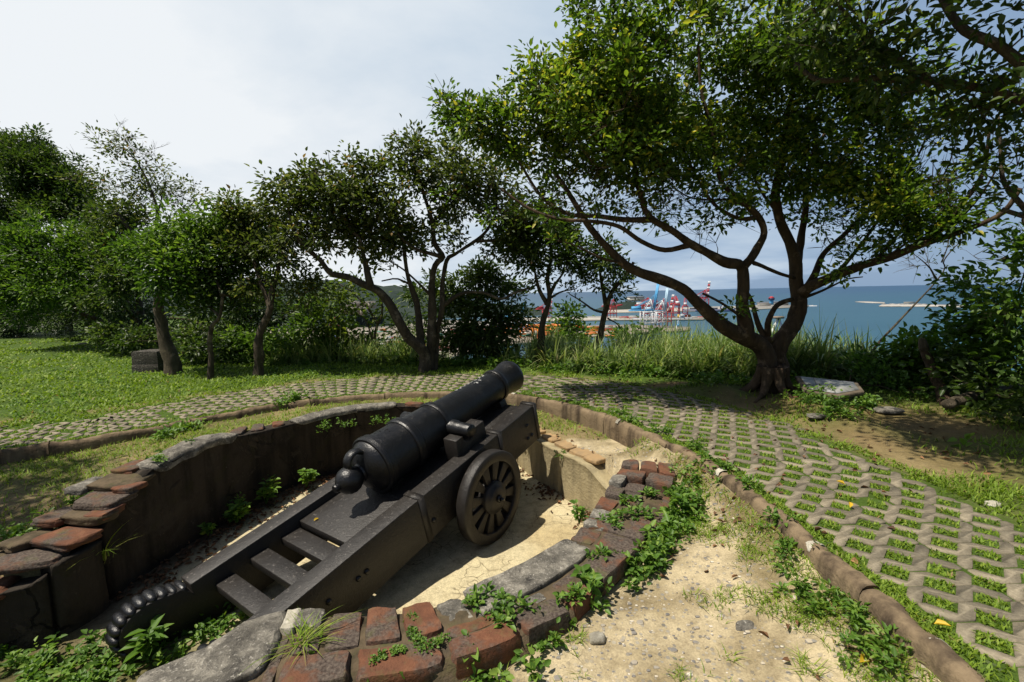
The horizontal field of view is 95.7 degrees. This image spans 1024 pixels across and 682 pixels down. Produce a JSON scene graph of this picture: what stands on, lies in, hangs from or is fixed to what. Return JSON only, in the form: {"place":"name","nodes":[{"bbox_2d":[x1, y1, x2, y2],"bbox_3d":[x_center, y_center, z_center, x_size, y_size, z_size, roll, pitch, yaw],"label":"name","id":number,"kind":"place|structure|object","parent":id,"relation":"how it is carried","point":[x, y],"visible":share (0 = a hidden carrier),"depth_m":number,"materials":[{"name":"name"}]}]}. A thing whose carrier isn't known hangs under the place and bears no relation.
{"place":"outdoors","nodes":[
{"label":"outdoors","id":0,"kind":"place"},
{"bbox_2d":[58,277,549,317],"bbox_3d":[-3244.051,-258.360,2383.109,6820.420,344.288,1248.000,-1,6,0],"label":"hills","id":1,"kind":"structure","parent":0,"point":[395,290],"depth_m":2008.75,"materials":[{"name":"green plant"}]},
{"bbox_2d":[240,301,414,327],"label":"hills","id":2,"kind":"structure","parent":0,"point":[360,320],"depth_m":1359.26,"materials":[{"name":"green plant"}]},
{"bbox_2d":[368,301,376,307],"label":"hillside house","id":3,"kind":"structure","parent":2,"relation":"on","point":[371,302],"depth_m":1326.03,"materials":[{"name":"concrete"}]},
{"bbox_2d":[270,319,690,357],"bbox_3d":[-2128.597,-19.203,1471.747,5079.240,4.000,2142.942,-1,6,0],"label":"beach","id":4,"kind":"structure","parent":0,"point":[411,325],"depth_m":1057.59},
{"bbox_2d":[586,326,598,331],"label":"container stack","id":5,"kind":"object","parent":4,"relation":"on","point":[590,330],"visible":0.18,"depth_m":995.32,"materials":[{"name":"paint"}]},
{"bbox_2d":[628,284,658,328],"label":"quay crane","id":6,"kind":"object","parent":4,"relation":"on","point":[639,308],"visible":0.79,"depth_m":1027.19,"materials":[{"name":"blue metal"}]},
{"bbox_2d":[642,288,668,327],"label":"quay crane","id":7,"kind":"object","parent":4,"relation":"on","point":[664,304],"visible":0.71,"depth_m":1052.10,"materials":[{"name":"white metal"}]},
{"bbox_2d":[655,295,673,325],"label":"quay crane","id":8,"kind":"object","parent":4,"relation":"on","point":[671,304],"visible":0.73,"depth_m":1083.68,"materials":[{"name":"red metal"}]},
{"bbox_2d":[0,316,1023,681],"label":"ground","id":9,"kind":"structure","parent":0,"point":[448,562],"depth_m":3.60,"materials":[{"name":"beige sand"}]},
{"bbox_2d":[0,295,82,338],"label":"bush","id":10,"kind":"object","parent":9,"relation":"on","point":[5,331],"visible":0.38,"depth_m":18.98,"materials":[{"name":"green plant"}]},
{"bbox_2d":[0,539,108,654],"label":"entrance wall","id":11,"kind":"structure","parent":9,"relation":"on","point":[62,595],"depth_m":3.06,"materials":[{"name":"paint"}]},
{"bbox_2d":[0,122,111,339],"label":"lawn tree","id":12,"kind":"object","parent":9,"relation":"on","point":[29,170],"visible":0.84,"depth_m":15.82,"materials":[{"name":"green plant"}]},
{"bbox_2d":[0,204,115,345],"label":"lawn tree","id":13,"kind":"object","parent":9,"relation":"on","point":[32,260],"visible":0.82,"depth_m":13.48,"materials":[{"name":"green plant"}]},
{"bbox_2d":[1,207,151,330],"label":"lawn tree","id":14,"kind":"object","parent":9,"relation":"on","point":[73,315],"visible":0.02,"depth_m":18.47,"materials":[{"name":"green plant"}]},
{"bbox_2d":[39,279,143,340],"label":"bush","id":15,"kind":"object","parent":9,"relation":"on","point":[87,323],"visible":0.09,"depth_m":16.82,"materials":[{"name":"green plant"}]},
{"bbox_2d":[59,194,168,347],"bbox_3d":[-11.347,-1.897,13.178,3.536,4.853,2.543,1,6,17],"label":"lawn tree","id":16,"kind":"object","parent":9,"relation":"on","point":[111,282],"visible":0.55,"depth_m":12.77,"materials":[{"name":"green plant"}]},
{"bbox_2d":[86,288,181,350],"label":"bush","id":17,"kind":"object","parent":9,"relation":"on","point":[148,310],"visible":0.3,"depth_m":13.16,"materials":[{"name":"green plant"}]},
{"bbox_2d":[51,114,217,345],"bbox_3d":[-10.269,-2.672,13.040,4.244,6.689,2.523,-1,6,0],"label":"half bare tree","id":18,"kind":"object","parent":9,"relation":"on","point":[144,186],"visible":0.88,"depth_m":12.66,"materials":[{"name":"green plant"}]},
{"bbox_2d":[131,349,163,372],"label":"stone block","id":19,"kind":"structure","parent":9,"relation":"on","point":[148,360],"depth_m":9.35,"materials":[{"name":"grey stone"}]},
{"bbox_2d":[76,314,246,365],"bbox_3d":[-8.645,0.020,11.373,6.499,1.358,1.667,2,7,27],"label":"bush","id":20,"kind":"object","parent":9,"relation":"on","point":[105,335],"visible":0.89,"depth_m":11.39,"materials":[{"name":"green plant"}]},
{"bbox_2d":[90,187,291,374],"bbox_3d":[-6.084,-1.063,8.823,3.487,3.761,2.115,-1,6,0],"label":"leaning tree","id":21,"kind":"object","parent":9,"relation":"on","point":[179,239],"visible":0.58,"depth_m":8.39,"materials":[{"name":"green plant"}]},
{"bbox_2d":[167,295,235,353],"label":"bush","id":22,"kind":"object","parent":9,"relation":"on","point":[210,321],"visible":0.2,"depth_m":11.59,"materials":[{"name":"green plant"}]},
{"bbox_2d":[0,402,423,599],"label":"pit wall","id":23,"kind":"structure","parent":9,"relation":"on","point":[178,497],"depth_m":4.10,"materials":[{"name":"stone"}]},
{"bbox_2d":[71,518,132,566],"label":"grass tuft","id":24,"kind":"object","parent":23,"relation":"on","point":[104,553],"visible":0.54,"depth_m":3.39,"materials":[{"name":"green plant"}]},
{"bbox_2d":[198,522,216,535],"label":"wall plant","id":25,"kind":"object","parent":23,"relation":"attached to","point":[207,528],"depth_m":4.25,"materials":[{"name":"green plant"}]},
{"bbox_2d":[222,499,251,522],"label":"wall plant","id":26,"kind":"object","parent":23,"relation":"attached to","point":[236,511],"depth_m":4.53,"materials":[{"name":"green plant"}]},
{"bbox_2d":[254,476,280,503],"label":"wall plant","id":27,"kind":"object","parent":23,"relation":"attached to","point":[266,491],"depth_m":4.94,"materials":[{"name":"green plant"}]},
{"bbox_2d":[297,468,319,486],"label":"wall plant","id":28,"kind":"object","parent":23,"relation":"attached to","point":[310,475],"depth_m":5.26,"materials":[{"name":"green plant"}]},
{"bbox_2d":[164,249,263,379],"bbox_3d":[-5.363,-0.410,8.544,1.600,2.534,1.153,-2,6,-11],"label":"thin tree","id":29,"kind":"object","parent":9,"relation":"on","point":[215,295],"visible":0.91,"depth_m":8.32,"materials":[{"name":"green plant"}]},
{"bbox_2d":[169,269,326,354],"bbox_3d":[-6.346,-0.598,11.218,4.454,2.658,1.681,1,6,16],"label":"bush","id":30,"kind":"object","parent":9,"relation":"on","point":[279,305],"visible":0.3,"depth_m":10.95,"materials":[{"name":"green plant"}]},
{"bbox_2d":[209,297,307,346],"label":"bush","id":31,"kind":"object","parent":9,"relation":"on","point":[271,323],"visible":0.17,"depth_m":10.79,"materials":[{"name":"green plant"}]},
{"bbox_2d":[196,184,338,376],"bbox_3d":[-4.590,-1.023,8.667,2.662,3.695,1.758,-1,6,0],"label":"forked tree","id":32,"kind":"object","parent":9,"relation":"on","point":[251,215],"visible":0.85,"depth_m":8.36,"materials":[{"name":"green plant"}]},
{"bbox_2d":[213,292,389,364],"bbox_3d":[-4.645,-0.209,10.617,4.091,1.923,1.754,-2,6,-11],"label":"bush","id":33,"kind":"object","parent":9,"relation":"on","point":[289,336],"visible":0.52,"depth_m":10.26,"materials":[{"name":"green plant"}]},
{"bbox_2d":[105,361,540,657],"bbox_3d":[-1.045,1.115,3.983,1.504,1.450,3.685,3,7,35],"label":"cannon","id":34,"kind":"object","parent":9,"relation":"on","point":[389,500],"visible":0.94,"depth_m":3.65,"materials":[{"name":"black metal"}]},
{"bbox_2d":[307,267,400,349],"bbox_3d":[-3.544,-0.502,10.272,2.140,2.255,1.372,-1,6,0],"label":"bush","id":35,"kind":"object","parent":9,"relation":"on","point":[342,300],"visible":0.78,"depth_m":10.22,"materials":[{"name":"green plant"}]},
{"bbox_2d":[244,113,547,372],"bbox_3d":[-1.945,-1.627,8.695,5.329,4.815,2.229,-2,6,-11],"label":"round leaved tree","id":36,"kind":"object","parent":9,"relation":"on","point":[341,202],"visible":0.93,"depth_m":8.39,"materials":[{"name":"green plant"}]},
{"bbox_2d":[136,459,675,681],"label":"brick parapet","id":37,"kind":"structure","parent":9,"relation":"on","point":[235,652],"depth_m":2.25,"materials":[{"name":"brown brick"}]},
{"bbox_2d":[242,606,365,671],"bbox_3d":[-0.936,1.385,2.140,0.428,0.146,0.425,-1,6,0],"label":"grass tuft","id":38,"kind":"object","parent":37,"relation":"on","point":[303,632],"visible":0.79,"depth_m":2.20,"materials":[{"name":"green plant"}]},
{"bbox_2d":[459,629,480,668],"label":"weed","id":39,"kind":"object","parent":37,"relation":"on","point":[463,631],"visible":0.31,"depth_m":2.09,"materials":[{"name":"green plant"}]},
{"bbox_2d":[569,499,588,523],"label":"weed","id":40,"kind":"object","parent":37,"relation":"on","point":[581,509],"visible":0.99,"depth_m":3.50,"materials":[{"name":"green plant"}]},
{"bbox_2d":[375,254,540,365],"bbox_3d":[-1.146,-0.456,10.183,2.916,2.890,3.237,-6,8,-38],"label":"bush","id":41,"kind":"object","parent":9,"relation":"on","point":[479,332],"visible":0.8,"depth_m":9.69,"materials":[{"name":"green plant"}]},
{"bbox_2d":[0,396,941,681],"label":"turf grass","id":42,"kind":"structure","parent":9,"relation":"on","point":[868,676],"depth_m":3.21,"materials":[{"name":"green plant"}]},
{"bbox_2d":[0,391,986,681],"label":"kerb","id":43,"kind":"structure","parent":9,"relation":"on","point":[940,659],"depth_m":3.52,"materials":[{"name":"concrete"}]},
{"bbox_2d":[511,393,947,644],"bbox_3d":[1.171,1.029,4.408,0.746,0.138,5.256,-3,6,-19],"label":"kerb mortar","id":44,"kind":"object","parent":43,"relation":"on","point":[808,543],"visible":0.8,"depth_m":2.64,"materials":[{"name":"concrete"}]},
{"bbox_2d":[0,339,1020,681],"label":"weeds","id":45,"kind":"object","parent":9,"relation":"on","point":[656,545],"visible":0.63,"depth_m":2.90,"materials":[{"name":"green plant"}]},
{"bbox_2d":[119,614,173,662],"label":"seedling","id":46,"kind":"object","parent":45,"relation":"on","point":[138,644],"visible":1,"depth_m":2.81,"materials":[{"name":"green plant"}]},
{"bbox_2d":[0,329,1023,681],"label":"grass","id":47,"kind":"structure","parent":9,"relation":"on","point":[972,487],"depth_m":5.17,"materials":[{"name":"green plant"}]},
{"bbox_2d":[934,619,950,625],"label":"fallen leaf","id":48,"kind":"object","parent":47,"relation":"on","point":[940,622],"visible":1,"depth_m":1.95,"materials":[{"name":"yellow plant"}]},
{"bbox_2d":[941,383,1023,409],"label":"fallen log","id":49,"kind":"object","parent":47,"relation":"on","point":[959,400],"visible":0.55,"depth_m":5.30,"materials":[{"name":"brown wood"}]},
{"bbox_2d":[475,201,595,363],"bbox_3d":[0.485,-0.997,9.159,2.357,3.491,1.456,-1,6,0],"label":"slim tree","id":50,"kind":"object","parent":9,"relation":"on","point":[560,258],"visible":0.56,"depth_m":8.95,"materials":[{"name":"green plant"}]},
{"bbox_2d":[109,373,1005,679],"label":"fallen leaves","id":51,"kind":"object","parent":9,"relation":"on","point":[257,511],"visible":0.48,"depth_m":4.16,"materials":[{"name":"brown plant"}]},
{"bbox_2d":[516,427,611,513],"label":"plaster wall","id":52,"kind":"structure","parent":9,"relation":"on","point":[582,476],"depth_m":4.95,"materials":[{"name":"paint"}]},
{"bbox_2d":[530,298,597,347],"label":"bush","id":53,"kind":"object","parent":9,"relation":"on","point":[567,325],"visible":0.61,"depth_m":10.82,"materials":[{"name":"green plant"}]},
{"bbox_2d":[570,564,603,597],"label":"weed","id":54,"kind":"object","parent":9,"relation":"on","point":[592,577],"visible":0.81,"depth_m":2.56,"materials":[{"name":"green plant"}]},
{"bbox_2d":[245,303,945,381],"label":"reeds","id":55,"kind":"object","parent":9,"relation":"on","point":[696,353],"visible":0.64,"depth_m":8.36,"materials":[{"name":"green plant"}]},
{"bbox_2d":[550,231,642,351],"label":"slim tree","id":56,"kind":"object","parent":9,"relation":"on","point":[623,275],"visible":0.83,"depth_m":8.98,"materials":[{"name":"green plant"}]},
{"bbox_2d":[589,631,605,644],"bbox_3d":[0.423,1.469,2.291,0.085,0.039,0.059,-1,6,0],"label":"loose stone","id":57,"kind":"object","parent":9,"relation":"on","point":[596,637],"visible":1,"depth_m":2.28,"materials":[{"name":"beige stone"}]},
{"bbox_2d":[605,315,676,344],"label":"bush","id":58,"kind":"object","parent":9,"relation":"on","point":[616,331],"visible":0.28,"depth_m":10.67,"materials":[{"name":"green plant"}]},
{"bbox_2d":[664,489,691,513],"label":"weed","id":59,"kind":"object","parent":9,"relation":"on","point":[681,503],"visible":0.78,"depth_m":3.42,"materials":[{"name":"green plant"}]},
{"bbox_2d":[423,0,1023,402],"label":"banyan tree","id":60,"kind":"object","parent":9,"relation":"on","point":[628,111],"visible":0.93,"depth_m":5.62,"materials":[{"name":"green plant"}]},
{"bbox_2d":[735,620,753,630],"bbox_3d":[1.182,1.455,2.352,0.108,0.050,0.075,-1,6,0],"label":"loose stone","id":61,"kind":"object","parent":9,"relation":"on","point":[742,625],"visible":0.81,"depth_m":2.34,"materials":[{"name":"grey stone"}]},
{"bbox_2d":[781,641,832,681],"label":"grass tuft","id":62,"kind":"object","parent":9,"relation":"on","point":[806,664],"visible":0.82,"depth_m":2.06,"materials":[{"name":"green plant"}]},
{"bbox_2d":[806,413,826,418],"bbox_3d":[3.247,0.797,4.948,0.190,0.044,0.135,-1,6,0],"label":"loose stone","id":63,"kind":"object","parent":9,"relation":"on","point":[814,415],"visible":0.95,"depth_m":4.90,"materials":[{"name":"grey stone"}]},
{"bbox_2d":[795,376,863,402],"bbox_3d":[3.843,0.709,5.737,0.658,0.394,0.811,-7,8,-42],"label":"stone slab","id":64,"kind":"object","parent":9,"relation":"on","point":[854,390],"visible":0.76,"depth_m":5.61,"materials":[{"name":"stone"}]},
{"bbox_2d":[688,0,1023,224],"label":"fig tree","id":65,"kind":"object","parent":9,"relation":"on","point":[886,57],"visible":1,"depth_m":3.49,"materials":[{"name":"green plant"}]},
{"bbox_2d":[860,651,871,661],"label":"fallen leaf","id":66,"kind":"object","parent":9,"relation":"on","point":[861,657],"visible":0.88,"depth_m":2.01,"materials":[{"name":"yellow plant"}]},
{"bbox_2d":[830,343,942,400],"bbox_3d":[5.003,0.522,6.326,0.913,0.931,1.574,0,6,13],"label":"shrub","id":67,"kind":"object","parent":9,"relation":"on","point":[869,379],"visible":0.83,"depth_m":6.34,"materials":[{"name":"green plant"}]},
{"bbox_2d":[871,406,904,413],"bbox_3d":[4.279,0.787,5.281,0.324,0.069,0.215,-1,6,0],"label":"loose stone","id":68,"kind":"object","parent":9,"relation":"on","point":[887,410],"visible":0.98,"depth_m":5.21,"materials":[{"name":"grey stone"}]},
{"bbox_2d":[830,317,983,391],"bbox_3d":[5.694,0.276,6.492,1.386,1.246,1.923,-5,7,-35],"label":"shrub","id":69,"kind":"object","parent":9,"relation":"on","point":[909,351],"visible":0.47,"depth_m":6.43,"materials":[{"name":"green plant"}]},
{"bbox_2d":[870,230,992,352],"bbox_3d":[6.324,-0.553,7.332,2.007,2.680,0.808,1,6,23],"label":"wispy tree","id":70,"kind":"object","parent":9,"relation":"on","point":[918,300],"visible":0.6,"depth_m":7.30,"materials":[{"name":"green plant"}]},
{"bbox_2d":[918,338,950,404],"bbox_3d":[5.248,0.437,5.715,0.207,0.908,0.599,0,6,16],"label":"stump","id":71,"kind":"object","parent":9,"relation":"on","point":[923,348],"visible":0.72,"depth_m":5.82,"materials":[{"name":"brown wood"}]},
{"bbox_2d":[916,205,1023,387],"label":"shrub","id":72,"kind":"object","parent":9,"relation":"on","point":[1003,333],"visible":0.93,"depth_m":5.21,"materials":[{"name":"green plant"}]},
{"bbox_2d":[918,334,1023,429],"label":"shrub","id":73,"kind":"object","parent":9,"relation":"on","point":[1013,401],"visible":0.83,"depth_m":5.19,"materials":[{"name":"green plant"}]},
{"bbox_2d":[984,500,1001,507],"bbox_3d":[3.144,1.068,3.031,0.094,0.045,0.067,-1,6,0],"label":"loose stone","id":74,"kind":"object","parent":9,"relation":"on","point":[992,503],"visible":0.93,"depth_m":3.02,"materials":[{"name":"white stone"}]},
{"bbox_2d":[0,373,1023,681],"bbox_3d":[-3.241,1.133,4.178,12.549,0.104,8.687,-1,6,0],"label":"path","id":75,"kind":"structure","parent":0,"point":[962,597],"depth_m":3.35,"materials":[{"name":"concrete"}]},
{"bbox_2d":[0,0,1023,294],"label":"sky","id":76,"kind":"structure","parent":0,"point":[224,85],"materials":[{"name":"white"}]},
{"bbox_2d":[490,316,703,322],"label":"quay","id":77,"kind":"structure","parent":0,"point":[593,318],"depth_m":1420.99,"materials":[{"name":"concrete"}]},
{"bbox_2d":[535,294,552,317],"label":"quay crane","id":78,"kind":"object","parent":77,"relation":"on","point":[541,307],"visible":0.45,"depth_m":1361.24,"materials":[{"name":"red metal"}]},
{"bbox_2d":[601,299,622,317],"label":"quay crane","id":79,"kind":"object","parent":77,"relation":"on","point":[610,313],"visible":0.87,"depth_m":1508.48,"materials":[{"name":"red metal"}]},
{"bbox_2d":[635,297,656,315],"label":"quay crane","id":80,"kind":"object","parent":77,"relation":"on","point":[641,302],"visible":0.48,"depth_m":1456.89,"materials":[{"name":"red metal"}]},
{"bbox_2d":[645,300,658,316],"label":"quay crane","id":81,"kind":"object","parent":77,"relation":"on","point":[651,304],"visible":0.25,"depth_m":1464.99,"materials":[{"name":"red metal"}]},
{"bbox_2d":[672,296,679,315],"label":"quay crane","id":82,"kind":"object","parent":77,"relation":"on","point":[677,303],"visible":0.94,"depth_m":1436.19,"materials":[{"name":"red metal"}]},
{"bbox_2d":[682,298,687,314],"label":"quay crane","id":83,"kind":"object","parent":77,"relation":"on","point":[684,304],"visible":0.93,"depth_m":1436.24,"materials":[{"name":"red metal"}]},
{"bbox_2d":[598,301,643,309],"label":"headland","id":84,"kind":"structure","parent":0,"point":[627,305],"depth_m":2235.61,"materials":[{"name":"green plant"}]},
{"bbox_2d":[627,296,644,300],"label":"harbour building","id":85,"kind":"structure","parent":84,"relation":"on","point":[641,298],"depth_m":2292.39,"materials":[{"name":"concrete"}]},
{"bbox_2d":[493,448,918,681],"bbox_3d":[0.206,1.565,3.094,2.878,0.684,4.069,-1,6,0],"label":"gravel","id":86,"kind":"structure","parent":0,"point":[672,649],"depth_m":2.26,"materials":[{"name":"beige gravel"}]},
{"bbox_2d":[608,305,808,312],"bbox_3d":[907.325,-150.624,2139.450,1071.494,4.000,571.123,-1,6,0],"label":"quay","id":87,"kind":"structure","parent":0,"point":[758,307],"depth_m":2043.63,"materials":[{"name":"concrete"}]},
{"bbox_2d":[698,281,710,303],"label":"quay crane","id":88,"kind":"object","parent":87,"relation":"on","point":[707,292],"visible":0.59,"depth_m":1842.07,"materials":[{"name":"red metal"}]},
{"bbox_2d":[757,303,770,305],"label":"harbour building","id":89,"kind":"structure","parent":87,"relation":"on","point":[765,304],"depth_m":2247.35,"materials":[{"name":"concrete"}]},
{"bbox_2d":[768,296,774,304],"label":"control tower","id":90,"kind":"structure","parent":87,"relation":"on","point":[771,299],"depth_m":2366.47,"materials":[{"name":"blue"}]},
{"bbox_2d":[427,283,1022,369],"bbox_3d":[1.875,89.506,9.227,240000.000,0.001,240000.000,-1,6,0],"label":"sea","id":91,"kind":"structure","parent":0,"point":[848,308],"depth_m":2100.20,"materials":[{"name":"liquid"}]},
{"bbox_2d":[632,314,692,318],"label":"cargo ship","id":92,"kind":"object","parent":91,"relation":"on","point":[682,316],"visible":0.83,"depth_m":1369.49},
{"bbox_2d":[683,305,735,311],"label":"cargo ship","id":93,"kind":"object","parent":91,"relation":"on","point":[716,309],"visible":0.36,"depth_m":1850.72},
{"bbox_2d":[772,316,784,332],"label":"harbour crane","id":94,"kind":"object","parent":91,"relation":"in","point":[778,319],"visible":0.28,"depth_m":520.00,"materials":[{"name":"white metal"}]},
{"bbox_2d":[858,301,884,303],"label":"breakwater","id":95,"kind":"object","parent":91,"relation":"in","point":[870,302],"visible":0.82,"depth_m":2437.94,"materials":[{"name":"grey concrete"}]},
{"bbox_2d":[879,304,963,307],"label":"breakwater","id":96,"kind":"object","parent":91,"relation":"in","point":[916,305],"visible":0.56,"depth_m":1934.27,"materials":[{"name":"grey concrete"}]}
]}

